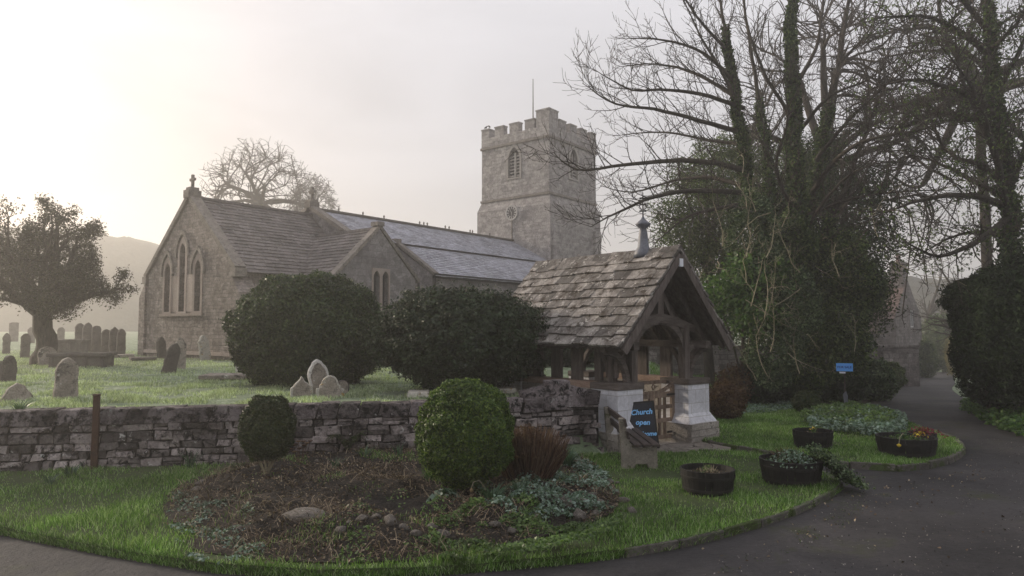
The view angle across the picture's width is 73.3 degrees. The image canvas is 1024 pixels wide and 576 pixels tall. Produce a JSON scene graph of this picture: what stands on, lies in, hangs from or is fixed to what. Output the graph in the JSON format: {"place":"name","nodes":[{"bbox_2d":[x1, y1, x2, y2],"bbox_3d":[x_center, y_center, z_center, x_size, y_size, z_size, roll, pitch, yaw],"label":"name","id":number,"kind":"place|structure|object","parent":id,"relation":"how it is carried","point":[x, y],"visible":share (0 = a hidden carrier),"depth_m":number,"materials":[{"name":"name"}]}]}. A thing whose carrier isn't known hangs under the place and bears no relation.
{"place":"outdoors","nodes":[
{"label":"outdoors","id":0,"kind":"place"},
{"bbox_2d":[0,227,158,331],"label":"hill","id":1,"kind":"structure","parent":0,"point":[136,255],"depth_m":136.88,"materials":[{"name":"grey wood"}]},
{"bbox_2d":[0,448,843,575],"bbox_3d":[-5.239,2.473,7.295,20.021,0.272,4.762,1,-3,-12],"label":"lawn","id":2,"kind":"structure","parent":0,"point":[142,471],"depth_m":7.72,"materials":[{"name":"green plant"}]},
{"bbox_2d":[90,394,100,468],"bbox_3d":[-5.687,1.970,9.392,0.085,1.040,0.080,1,-3,-11],"label":"post","id":3,"kind":"object","parent":2,"relation":"on","point":[95,433],"visible":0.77,"depth_m":9.37,"materials":[{"name":"wood"}]},
{"bbox_2d":[163,447,618,563],"bbox_3d":[-1.396,2.431,8.538,5.428,0.452,5.194,0,-3,0],"label":"flower bed","id":4,"kind":"object","parent":2,"relation":"on","point":[410,505],"visible":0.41,"depth_m":7.29,"materials":[{"name":"soil"}]},
{"bbox_2d":[166,488,264,564],"bbox_3d":[-3.062,2.351,7.030,0.790,0.196,2.754,2,-4,-29],"label":"green ground cover","id":5,"kind":"object","parent":4,"relation":"on","point":[254,544],"visible":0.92,"depth_m":6.81,"materials":[{"name":"green plant"}]},
{"bbox_2d":[236,394,297,473],"bbox_3d":[-3.091,1.856,8.648,0.746,1.035,0.628,0,-3,0],"label":"upright bush","id":6,"kind":"object","parent":4,"relation":"on","point":[267,427],"visible":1,"depth_m":8.48,"materials":[{"name":"green plant"}]},
{"bbox_2d":[290,440,312,459],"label":"dried flower clump","id":7,"kind":"object","parent":4,"relation":"on","point":[299,448],"visible":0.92,"depth_m":9.36,"materials":[{"name":"brown plant"}]},
{"bbox_2d":[282,507,326,523],"bbox_3d":[-2.067,2.302,6.867,0.497,0.197,0.283,0,-3,0],"label":"boulder","id":8,"kind":"object","parent":4,"relation":"on","point":[301,514],"visible":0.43,"depth_m":6.79,"materials":[{"name":"grey stone"}]},
{"bbox_2d":[325,431,372,450],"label":"fern","id":9,"kind":"object","parent":4,"relation":"on","point":[344,440],"visible":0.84,"depth_m":9.96,"materials":[{"name":"green plant"}]},
{"bbox_2d":[303,486,473,562],"bbox_3d":[-1.213,2.321,6.869,1.705,0.230,2.115,1,-4,-20],"label":"sprouting ground cover","id":10,"kind":"object","parent":4,"relation":"on","point":[405,543],"visible":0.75,"depth_m":6.51,"materials":[{"name":"green plant"}]},
{"bbox_2d":[149,441,631,564],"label":"plants","id":11,"kind":"object","parent":4,"relation":"on","point":[338,509],"depth_m":7.35,"materials":[{"name":"green plant"}]},
{"bbox_2d":[426,488,464,501],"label":"leafy plant","id":12,"kind":"object","parent":4,"relation":"on","point":[446,491],"visible":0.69,"depth_m":7.61,"materials":[{"name":"green plant"}]},
{"bbox_2d":[414,377,514,489],"bbox_3d":[-0.561,1.698,8.079,1.218,1.299,1.138,0,-3,0],"label":"topiary ball","id":13,"kind":"object","parent":4,"relation":"on","point":[463,431],"visible":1,"depth_m":7.70,"materials":[{"name":"green plant"}]},
{"bbox_2d":[470,480,512,501],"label":"daffodil clump","id":14,"kind":"object","parent":4,"relation":"on","point":[489,494],"visible":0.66,"depth_m":7.40,"materials":[{"name":"green plant"}]},
{"bbox_2d":[427,491,622,559],"bbox_3d":[0.158,2.299,6.736,1.959,0.264,1.824,0,-3,0],"label":"green ground cover","id":15,"kind":"object","parent":4,"relation":"on","point":[557,540],"visible":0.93,"depth_m":6.46,"materials":[{"name":"green plant"}]},
{"bbox_2d":[501,423,570,479],"bbox_3d":[0.200,2.021,8.597,1.083,0.650,0.957,0,-3,0],"label":"red stemmed clump","id":16,"kind":"object","parent":4,"relation":"on","point":[534,451],"visible":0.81,"depth_m":8.38,"materials":[{"name":"brown plant"}]},
{"bbox_2d":[475,450,617,521],"bbox_3d":[0.439,2.378,8.896,1.755,0.342,3.777,0,-3,0],"label":"frosted ground cover","id":17,"kind":"object","parent":4,"relation":"on","point":[553,491],"visible":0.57,"depth_m":7.87,"materials":[{"name":"green plant"}]},
{"bbox_2d":[564,446,584,465],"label":"daffodil clump","id":18,"kind":"object","parent":4,"relation":"on","point":[569,459],"visible":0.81,"depth_m":9.44,"materials":[{"name":"green plant"}]},
{"bbox_2d":[604,406,659,468],"bbox_3d":[1.824,2.300,10.674,0.572,0.745,1.682,0,-3,-1],"label":"bench","id":19,"kind":"object","parent":2,"relation":"on","point":[635,453],"visible":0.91,"depth_m":9.95,"materials":[{"name":"wood"}]},
{"bbox_2d":[680,463,735,496],"bbox_3d":[2.434,2.372,8.563,0.673,0.338,0.668,-2,-4,28],"label":"barrel planter","id":20,"kind":"object","parent":2,"relation":"on","point":[715,480],"visible":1,"depth_m":8.33,"materials":[{"name":"brown wood"}]},
{"bbox_2d":[759,447,823,487],"bbox_3d":[3.693,2.339,9.112,0.795,0.468,0.884,-1,-3,14],"label":"barrel planter","id":21,"kind":"object","parent":2,"relation":"on","point":[791,467],"visible":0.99,"depth_m":8.85,"materials":[{"name":"brown wood"}]},
{"bbox_2d":[801,442,875,489],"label":"trailing ivy","id":22,"kind":"object","parent":21,"relation":"hanging from","point":[842,473],"visible":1,"depth_m":8.85,"materials":[{"name":"green plant"}]},
{"bbox_2d":[0,332,971,453],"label":"ground","id":23,"kind":"structure","parent":0,"point":[131,341],"depth_m":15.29,"materials":[{"name":"green plant"}]},
{"bbox_2d":[2,333,10,353],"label":"headstone","id":24,"kind":"object","parent":23,"relation":"on","point":[6,342],"visible":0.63,"depth_m":29.87,"materials":[{"name":"grey stone"}]},
{"bbox_2d":[0,355,16,382],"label":"headstone","id":25,"kind":"object","parent":23,"relation":"on","point":[8,368],"visible":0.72,"depth_m":15.39,"materials":[{"name":"grey stone"}]},
{"bbox_2d":[9,322,18,341],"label":"headstone","id":26,"kind":"object","parent":23,"relation":"on","point":[14,330],"visible":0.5,"depth_m":51.87,"materials":[{"name":"grey stone"}]},
{"bbox_2d":[0,383,32,401],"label":"headstone","id":27,"kind":"object","parent":23,"relation":"on","point":[15,391],"visible":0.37,"depth_m":11.47,"materials":[{"name":"stone"}]},
{"bbox_2d":[20,333,30,357],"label":"headstone","id":28,"kind":"object","parent":23,"relation":"on","point":[25,345],"visible":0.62,"depth_m":25.89,"materials":[{"name":"grey stone"}]},
{"bbox_2d":[37,346,56,365],"bbox_3d":[-14.121,2.142,20.902,0.100,0.738,0.502,-3,-2,39],"label":"headstone","id":29,"kind":"object","parent":23,"relation":"on","point":[43,359],"visible":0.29,"depth_m":20.81,"materials":[{"name":"stone"}]},
{"bbox_2d":[52,357,78,398],"bbox_3d":[-7.660,1.627,11.828,0.108,0.864,0.370,-3,-6,43],"label":"headstone","id":30,"kind":"object","parent":23,"relation":"on","point":[66,376],"visible":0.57,"depth_m":11.79,"materials":[{"name":"stone"}]},
{"bbox_2d":[0,192,141,364],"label":"old yew tree","id":31,"kind":"object","parent":23,"relation":"on","point":[70,285],"visible":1,"depth_m":20.83,"materials":[{"name":"green plant"}]},
{"bbox_2d":[57,339,90,352],"bbox_3d":[-19.331,2.594,29.894,1.547,0.751,0.902,1,-3,-11],"label":"chest tomb","id":32,"kind":"object","parent":23,"relation":"on","point":[72,345],"visible":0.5,"depth_m":29.59,"materials":[{"name":"grey stone"}]},
{"bbox_2d":[46,352,117,367],"bbox_3d":[-12.733,2.176,20.407,1.585,0.521,1.007,1,-3,-11],"label":"chest tomb","id":33,"kind":"object","parent":23,"relation":"on","point":[98,359],"visible":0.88,"depth_m":20.02,"materials":[{"name":"grey stone"}]},
{"bbox_2d":[82,322,91,351],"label":"headstone","id":34,"kind":"object","parent":23,"relation":"on","point":[87,331],"visible":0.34,"depth_m":31.40,"materials":[{"name":"grey stone"}]},
{"bbox_2d":[91,326,100,351],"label":"headstone","id":35,"kind":"object","parent":23,"relation":"on","point":[96,339],"visible":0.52,"depth_m":30.87,"materials":[{"name":"grey stone"}]},
{"bbox_2d":[100,329,109,351],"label":"headstone","id":36,"kind":"object","parent":23,"relation":"on","point":[104,346],"visible":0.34,"depth_m":28.84,"materials":[{"name":"grey stone"}]},
{"bbox_2d":[109,327,118,351],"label":"headstone","id":37,"kind":"object","parent":23,"relation":"on","point":[113,331],"visible":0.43,"depth_m":28.44,"materials":[{"name":"grey stone"}]},
{"bbox_2d":[116,329,125,353],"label":"headstone","id":38,"kind":"object","parent":23,"relation":"on","point":[121,342],"visible":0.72,"depth_m":28.07,"materials":[{"name":"grey stone"}]},
{"bbox_2d":[156,337,166,358],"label":"headstone","id":39,"kind":"object","parent":23,"relation":"on","point":[161,350],"visible":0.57,"depth_m":25.48,"materials":[{"name":"grey stone"}]},
{"bbox_2d":[161,343,180,372],"bbox_3d":[-8.994,1.918,18.172,0.100,0.942,0.356,-3,-18,43],"label":"headstone","id":40,"kind":"object","parent":23,"relation":"on","point":[171,359],"visible":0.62,"depth_m":18.14,"materials":[{"name":"grey stone"}]},
{"bbox_2d":[175,338,186,368],"bbox_3d":[-9.442,1.936,19.526,0.355,1.017,0.100,5,-6,-43],"label":"headstone","id":41,"kind":"object","parent":23,"relation":"on","point":[182,344],"visible":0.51,"depth_m":19.54,"materials":[{"name":"stone"}]},
{"bbox_2d":[197,335,210,359],"bbox_3d":[-10.682,2.156,23.886,0.100,1.035,0.430,-6,1,23],"label":"headstone","id":42,"kind":"object","parent":23,"relation":"on","point":[203,347],"visible":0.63,"depth_m":23.83,"materials":[{"name":"grey stone"}]},
{"bbox_2d":[0,400,425,471],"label":"stone wall","id":43,"kind":"structure","parent":23,"relation":"on","point":[33,439],"depth_m":9.65,"materials":[{"name":"grey stone"}]},
{"bbox_2d":[198,373,248,380],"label":"ledger slab","id":44,"kind":"structure","parent":23,"relation":"on","point":[223,376],"depth_m":15.74,"materials":[{"name":"stone"}]},
{"bbox_2d":[199,136,320,211],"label":"bare tree","id":45,"kind":"object","parent":23,"relation":"on","point":[256,196],"visible":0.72,"depth_m":61.22,"materials":[{"name":"brown plant"}]},
{"bbox_2d":[218,269,382,387],"bbox_3d":[-4.411,0.940,14.878,3.610,2.748,2.827,0,-3,0],"label":"clipped yew","id":46,"kind":"object","parent":23,"relation":"on","point":[284,329],"visible":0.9,"depth_m":13.89,"materials":[{"name":"green plant"}]},
{"bbox_2d":[290,376,312,396],"bbox_3d":[-3.767,1.833,12.308,0.386,0.508,0.108,0,-3,-23],"label":"headstone","id":47,"kind":"object","parent":23,"relation":"on","point":[301,387],"visible":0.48,"depth_m":12.26,"materials":[{"name":"stone"}]},
{"bbox_2d":[286,171,340,210],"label":"bare tree","id":48,"kind":"object","parent":23,"relation":"on","point":[326,196],"visible":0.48,"depth_m":78.21,"materials":[{"name":"brown plant"}]},
{"bbox_2d":[307,359,328,393],"bbox_3d":[-3.567,1.712,12.704,0.384,0.798,0.108,-6,0,-30],"label":"headstone","id":49,"kind":"object","parent":23,"relation":"on","point":[317,373],"visible":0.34,"depth_m":12.64,"materials":[{"name":"stone"}]},
{"bbox_2d":[316,375,343,397],"bbox_3d":[-3.202,1.809,12.113,0.487,0.534,0.108,2,-4,-20],"label":"headstone","id":50,"kind":"object","parent":23,"relation":"on","point":[330,385],"visible":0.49,"depth_m":12.07,"materials":[{"name":"stone"}]},
{"bbox_2d":[137,79,600,360],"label":"church","id":51,"kind":"structure","parent":23,"relation":"on","point":[213,259],"depth_m":28.87,"materials":[{"name":"stone"}]},
{"bbox_2d":[160,250,173,313],"bbox_3d":[-13.404,-0.220,26.834,1.020,2.513,0.200,-3,-4,38],"label":"lancet window","id":52,"kind":"structure","parent":51,"relation":"in","point":[169,260],"depth_m":26.90,"materials":[{"name":"stone"}]},
{"bbox_2d":[175,230,189,312],"bbox_3d":[-12.486,-0.611,26.131,1.020,3.213,0.200,-3,-4,38],"label":"lancet window","id":53,"kind":"structure","parent":51,"relation":"in","point":[184,241],"depth_m":26.21,"materials":[{"name":"stone"}]},
{"bbox_2d":[189,246,204,312],"bbox_3d":[-11.560,-0.304,25.380,1.020,2.513,0.200,-3,-4,38],"label":"lancet window","id":54,"kind":"structure","parent":51,"relation":"in","point":[200,256],"depth_m":25.42,"materials":[{"name":"stone"}]},
{"bbox_2d":[372,268,389,311],"bbox_3d":[-5.064,0.259,26.156,0.275,2.000,0.880,-3,-4,38],"label":"vestry window","id":55,"kind":"structure","parent":51,"relation":"in","point":[380,271],"depth_m":26.14,"materials":[{"name":"stone"}]},
{"bbox_2d":[407,390,428,398],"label":"ledger slab","id":56,"kind":"structure","parent":23,"relation":"on","point":[415,393],"depth_m":11.88,"materials":[{"name":"grey stone"}]},
{"bbox_2d":[358,280,555,391],"bbox_3d":[-1.003,0.967,13.173,3.796,2.211,3.186,0,-3,0],"label":"holly bush","id":57,"kind":"object","parent":23,"relation":"on","point":[432,339],"visible":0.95,"depth_m":12.25,"materials":[{"name":"green plant"}]},
{"bbox_2d":[506,389,603,452],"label":"stone wall","id":58,"kind":"structure","parent":23,"relation":"on","point":[571,416],"depth_m":11.02,"materials":[{"name":"grey stone"}]},
{"bbox_2d":[518,385,554,398],"bbox_3d":[0.393,1.703,11.144,0.555,0.213,0.355,-17,2,-17],"label":"loose stone","id":59,"kind":"object","parent":58,"relation":"on","point":[540,391],"visible":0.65,"depth_m":11.04,"materials":[{"name":"grey stone"}]},
{"bbox_2d":[542,379,569,395],"bbox_3d":[0.715,1.660,11.248,0.430,0.314,0.314,1,-3,-17],"label":"loose stone","id":60,"kind":"object","parent":58,"relation":"on","point":[558,385],"visible":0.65,"depth_m":11.12,"materials":[{"name":"grey stone"}]},
{"bbox_2d":[565,384,586,394],"bbox_3d":[1.009,1.699,11.309,0.436,0.199,0.315,16,-8,-16],"label":"loose stone","id":61,"kind":"object","parent":58,"relation":"on","point":[571,389],"visible":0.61,"depth_m":11.17,"materials":[{"name":"grey stone"}]},
{"bbox_2d":[544,347,593,366],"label":"dark shrub","id":62,"kind":"object","parent":23,"relation":"on","point":[567,357],"visible":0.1,"depth_m":20.19,"materials":[{"name":"green plant"}]},
{"bbox_2d":[506,192,734,452],"bbox_3d":[1.738,0.628,13.474,3.198,4.710,3.930,3,-4,-38],"label":"lychgate","id":63,"kind":"object","parent":23,"relation":"on","point":[618,313],"visible":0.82,"depth_m":12.57,"materials":[{"name":"stone"}]},
{"bbox_2d":[649,345,919,385],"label":"boundary wall","id":64,"kind":"structure","parent":23,"relation":"on","point":[906,357],"depth_m":31.32,"materials":[{"name":"stone"}]},
{"bbox_2d":[714,0,965,327],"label":"bare tree","id":65,"kind":"object","parent":23,"relation":"on","point":[812,122],"visible":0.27,"depth_m":27.95,"materials":[{"name":"brown plant"}]},
{"bbox_2d":[766,254,922,377],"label":"stone cottage","id":66,"kind":"structure","parent":23,"relation":"on","point":[900,334],"depth_m":47.88,"materials":[{"name":"grey stone"}]},
{"bbox_2d":[813,0,1023,410],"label":"bare tree","id":67,"kind":"object","parent":23,"relation":"on","point":[991,118],"visible":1,"depth_m":16.69,"materials":[{"name":"brown plant"}]},
{"bbox_2d":[919,338,939,377],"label":"misty shrub","id":68,"kind":"object","parent":23,"relation":"on","point":[929,361],"visible":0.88,"depth_m":49.41,"materials":[{"name":"green plant"}]},
{"bbox_2d":[836,0,1023,369],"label":"bare tree","id":69,"kind":"object","parent":23,"relation":"on","point":[984,257],"visible":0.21,"depth_m":27.28,"materials":[{"name":"brown plant"}]},
{"bbox_2d":[915,245,955,329],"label":"bare tree","id":70,"kind":"object","parent":23,"relation":"on","point":[932,308],"visible":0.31,"depth_m":70.33,"materials":[{"name":"brown plant"}]},
{"bbox_2d":[921,310,951,372],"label":"misty shrub","id":71,"kind":"object","parent":23,"relation":"on","point":[932,336],"visible":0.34,"depth_m":60.98,"materials":[{"name":"green plant"}]},
{"bbox_2d":[942,337,957,376],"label":"misty shrub","id":72,"kind":"object","parent":23,"relation":"on","point":[948,366],"visible":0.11,"depth_m":51.88,"materials":[{"name":"green plant"}]},
{"bbox_2d":[935,232,1023,412],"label":"conifer hedge","id":73,"kind":"object","parent":23,"relation":"on","point":[989,335],"visible":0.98,"depth_m":15.35,"materials":[{"name":"green plant"}]},
{"bbox_2d":[958,397,1023,436],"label":"ivy ground cover","id":74,"kind":"object","parent":23,"relation":"on","point":[1013,421],"visible":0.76,"depth_m":14.96,"materials":[{"name":"green plant"}]},
{"bbox_2d":[0,372,1023,575],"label":"road","id":75,"kind":"structure","parent":0,"point":[933,402],"depth_m":6.88,"materials":[{"name":"grey asphalt"}]},
{"bbox_2d":[649,361,725,412],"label":"rough grass","id":76,"kind":"structure","parent":75,"relation":"on","point":[652,367],"depth_m":27.57,"materials":[{"name":"green plant"}]},
{"bbox_2d":[657,441,730,451],"bbox_3d":[3.037,2.756,11.710,2.240,0.049,1.120,3,-4,-38],"label":"doorstep","id":77,"kind":"object","parent":75,"relation":"on","point":[683,446],"visible":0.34,"depth_m":11.93,"materials":[{"name":"grey stone"}]},
{"bbox_2d":[630,400,659,447],"bbox_3d":[2.211,2.331,11.641,0.440,0.790,0.293,-5,-16,4],"label":"chalkboard","id":78,"kind":"object","parent":77,"relation":"on","point":[643,417],"visible":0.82,"depth_m":11.54,"materials":[{"name":"black paint"}]},
{"bbox_2d":[624,449,842,557],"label":"kerb","id":79,"kind":"structure","parent":75,"relation":"on","point":[750,526],"depth_m":6.99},
{"bbox_2d":[721,491,863,571],"bbox_3d":[3.224,2.516,7.266,0.483,0.024,3.940,-3,-4,40],"label":"kerbside moss","id":80,"kind":"object","parent":75,"relation":"on","point":[821,521],"visible":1,"depth_m":7.47,"materials":[{"name":"green plant"}]},
{"bbox_2d":[703,424,965,471],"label":"kerb","id":81,"kind":"structure","parent":75,"relation":"on","point":[939,462],"depth_m":10.37,"materials":[{"name":"grey stone"}]},
{"bbox_2d":[665,439,1023,575],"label":"road grit","id":82,"kind":"object","parent":75,"relation":"on","point":[906,528],"visible":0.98,"depth_m":7.19,"materials":[{"name":"grey gravel"}]},
{"bbox_2d":[745,459,982,560],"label":"fallen leaves","id":83,"kind":"object","parent":75,"relation":"on","point":[876,502],"visible":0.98,"depth_m":8.57,"materials":[{"name":"brown plant"}]},
{"bbox_2d":[0,0,1023,287],"label":"sky","id":84,"kind":"structure","parent":0,"point":[109,109],"materials":[{"name":"white"}]},
{"bbox_2d":[702,402,963,470],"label":"lawn","id":85,"kind":"structure","parent":0,"point":[877,467],"depth_m":12.28,"materials":[{"name":"green plant"}]},
{"bbox_2d":[709,379,747,419],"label":"brown shrub","id":86,"kind":"object","parent":85,"relation":"on","point":[727,400],"visible":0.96,"depth_m":15.26,"materials":[{"name":"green plant"}]},
{"bbox_2d":[700,245,802,386],"bbox_3d":[6.192,1.005,18.550,3.024,4.398,2.349,-3,-4,42],"label":"laurel tree","id":87,"kind":"object","parent":85,"relation":"on","point":[737,303],"visible":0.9,"depth_m":18.27,"materials":[{"name":"green plant"}]},
{"bbox_2d":[743,400,793,413],"bbox_3d":[6.615,3.095,18.053,1.514,0.222,4.050,-3,-4,42],"label":"leafy cover","id":88,"kind":"object","parent":85,"relation":"on","point":[757,407],"visible":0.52,"depth_m":17.65,"materials":[{"name":"green plant"}]},
{"bbox_2d":[790,390,822,412],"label":"round bush","id":89,"kind":"object","parent":85,"relation":"on","point":[802,400],"visible":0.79,"depth_m":16.70,"materials":[{"name":"green plant"}]},
{"bbox_2d":[792,427,833,448],"bbox_3d":[5.121,2.534,11.711,0.651,0.371,0.650,3,-4,-40],"label":"barrel planter","id":90,"kind":"object","parent":85,"relation":"on","point":[803,436],"visible":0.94,"depth_m":11.50,"materials":[{"name":"brown wood"}]},
{"bbox_2d":[836,363,852,402],"bbox_3d":[8.366,2.534,17.284,0.380,1.283,0.066,-1,-4,23],"label":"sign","id":91,"kind":"object","parent":85,"relation":"on","point":[844,367],"visible":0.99,"depth_m":17.28,"materials":[{"name":"blue metal"}]},
{"bbox_2d":[800,400,907,435],"bbox_3d":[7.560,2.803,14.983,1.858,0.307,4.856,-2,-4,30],"label":"creeping ground cover","id":92,"kind":"object","parent":85,"relation":"on","point":[898,422],"visible":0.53,"depth_m":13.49,"materials":[{"name":"green plant"}]},
{"bbox_2d":[875,428,937,458],"bbox_3d":[6.331,2.468,11.051,0.887,0.425,0.882,-1,-4,24],"label":"barrel planter","id":93,"kind":"object","parent":85,"relation":"on","point":[921,446],"visible":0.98,"depth_m":10.78,"materials":[{"name":"brown wood"}]},
{"bbox_2d":[906,426,947,438],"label":"flowers","id":94,"kind":"object","parent":93,"relation":"in","point":[926,432],"visible":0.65,"depth_m":11.40,"materials":[{"name":"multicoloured plant"}]},
{"bbox_2d":[715,273,952,329],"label":"hill","id":95,"kind":"structure","parent":0,"point":[915,284],"depth_m":128.94,"materials":[{"name":"grey plant"}]},
{"bbox_2d":[823,400,870,403],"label":"shrubbery soil","id":96,"kind":"structure","parent":0,"point":[865,401],"depth_m":20.63,"materials":[{"name":"brown soil"}]},
{"bbox_2d":[711,362,755,403],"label":"brown shrub","id":97,"kind":"object","parent":96,"relation":"on","point":[732,373],"visible":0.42,"depth_m":18.67,"materials":[{"name":"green plant"}]},
{"bbox_2d":[644,129,845,386],"bbox_3d":[9.175,-1.220,25.509,8.994,10.135,4.433,1,-4,-20],"label":"holm oak","id":98,"kind":"object","parent":96,"relation":"on","point":[702,252],"visible":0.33,"depth_m":24.91,"materials":[{"name":"green plant"}]},
{"bbox_2d":[739,354,785,403],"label":"dark shrub","id":99,"kind":"object","parent":96,"relation":"on","point":[763,395],"visible":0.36,"depth_m":18.71,"materials":[{"name":"green plant"}]},
{"bbox_2d":[511,0,1023,394],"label":"ivy clad tree","id":100,"kind":"object","parent":96,"relation":"on","point":[812,332],"visible":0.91,"depth_m":19.31,"materials":[{"name":"green plant"}]},
{"bbox_2d":[777,373,807,401],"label":"dark shrub","id":101,"kind":"object","parent":96,"relation":"on","point":[789,392],"visible":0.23,"depth_m":19.42,"materials":[{"name":"green plant"}]},
{"bbox_2d":[756,123,916,364],"bbox_3d":[11.415,-1.307,24.933,6.287,10.483,4.748,2,-4,-29],"label":"yew tree","id":102,"kind":"object","parent":96,"relation":"on","point":[877,240],"visible":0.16,"depth_m":24.68,"materials":[{"name":"green plant"}]},
{"bbox_2d":[816,370,867,402],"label":"dark shrub","id":103,"kind":"object","parent":96,"relation":"on","point":[856,386],"visible":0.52,"depth_m":19.83,"materials":[{"name":"green plant"}]},
{"bbox_2d":[856,357,900,400],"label":"laurel bush","id":104,"kind":"object","parent":96,"relation":"on","point":[879,376],"visible":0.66,"depth_m":21.08,"materials":[{"name":"green plant"}]},
{"bbox_2d":[885,361,907,388],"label":"dark shrub","id":105,"kind":"object","parent":96,"relation":"on","point":[902,380],"visible":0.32,"depth_m":28.48,"materials":[{"name":"green plant"}]},
{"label":"verge","id":106,"kind":"structure","parent":0,"visible":0},
{"bbox_2d":[908,256,962,342],"bbox_3d":[25.333,0.827,35.905,7.430,8.517,5.834,2,-4,-27],"label":"bare tree","id":107,"kind":"object","parent":106,"relation":"on","point":[944,324],"visible":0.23,"depth_m":36.42,"materials":[{"name":"brown plant"}]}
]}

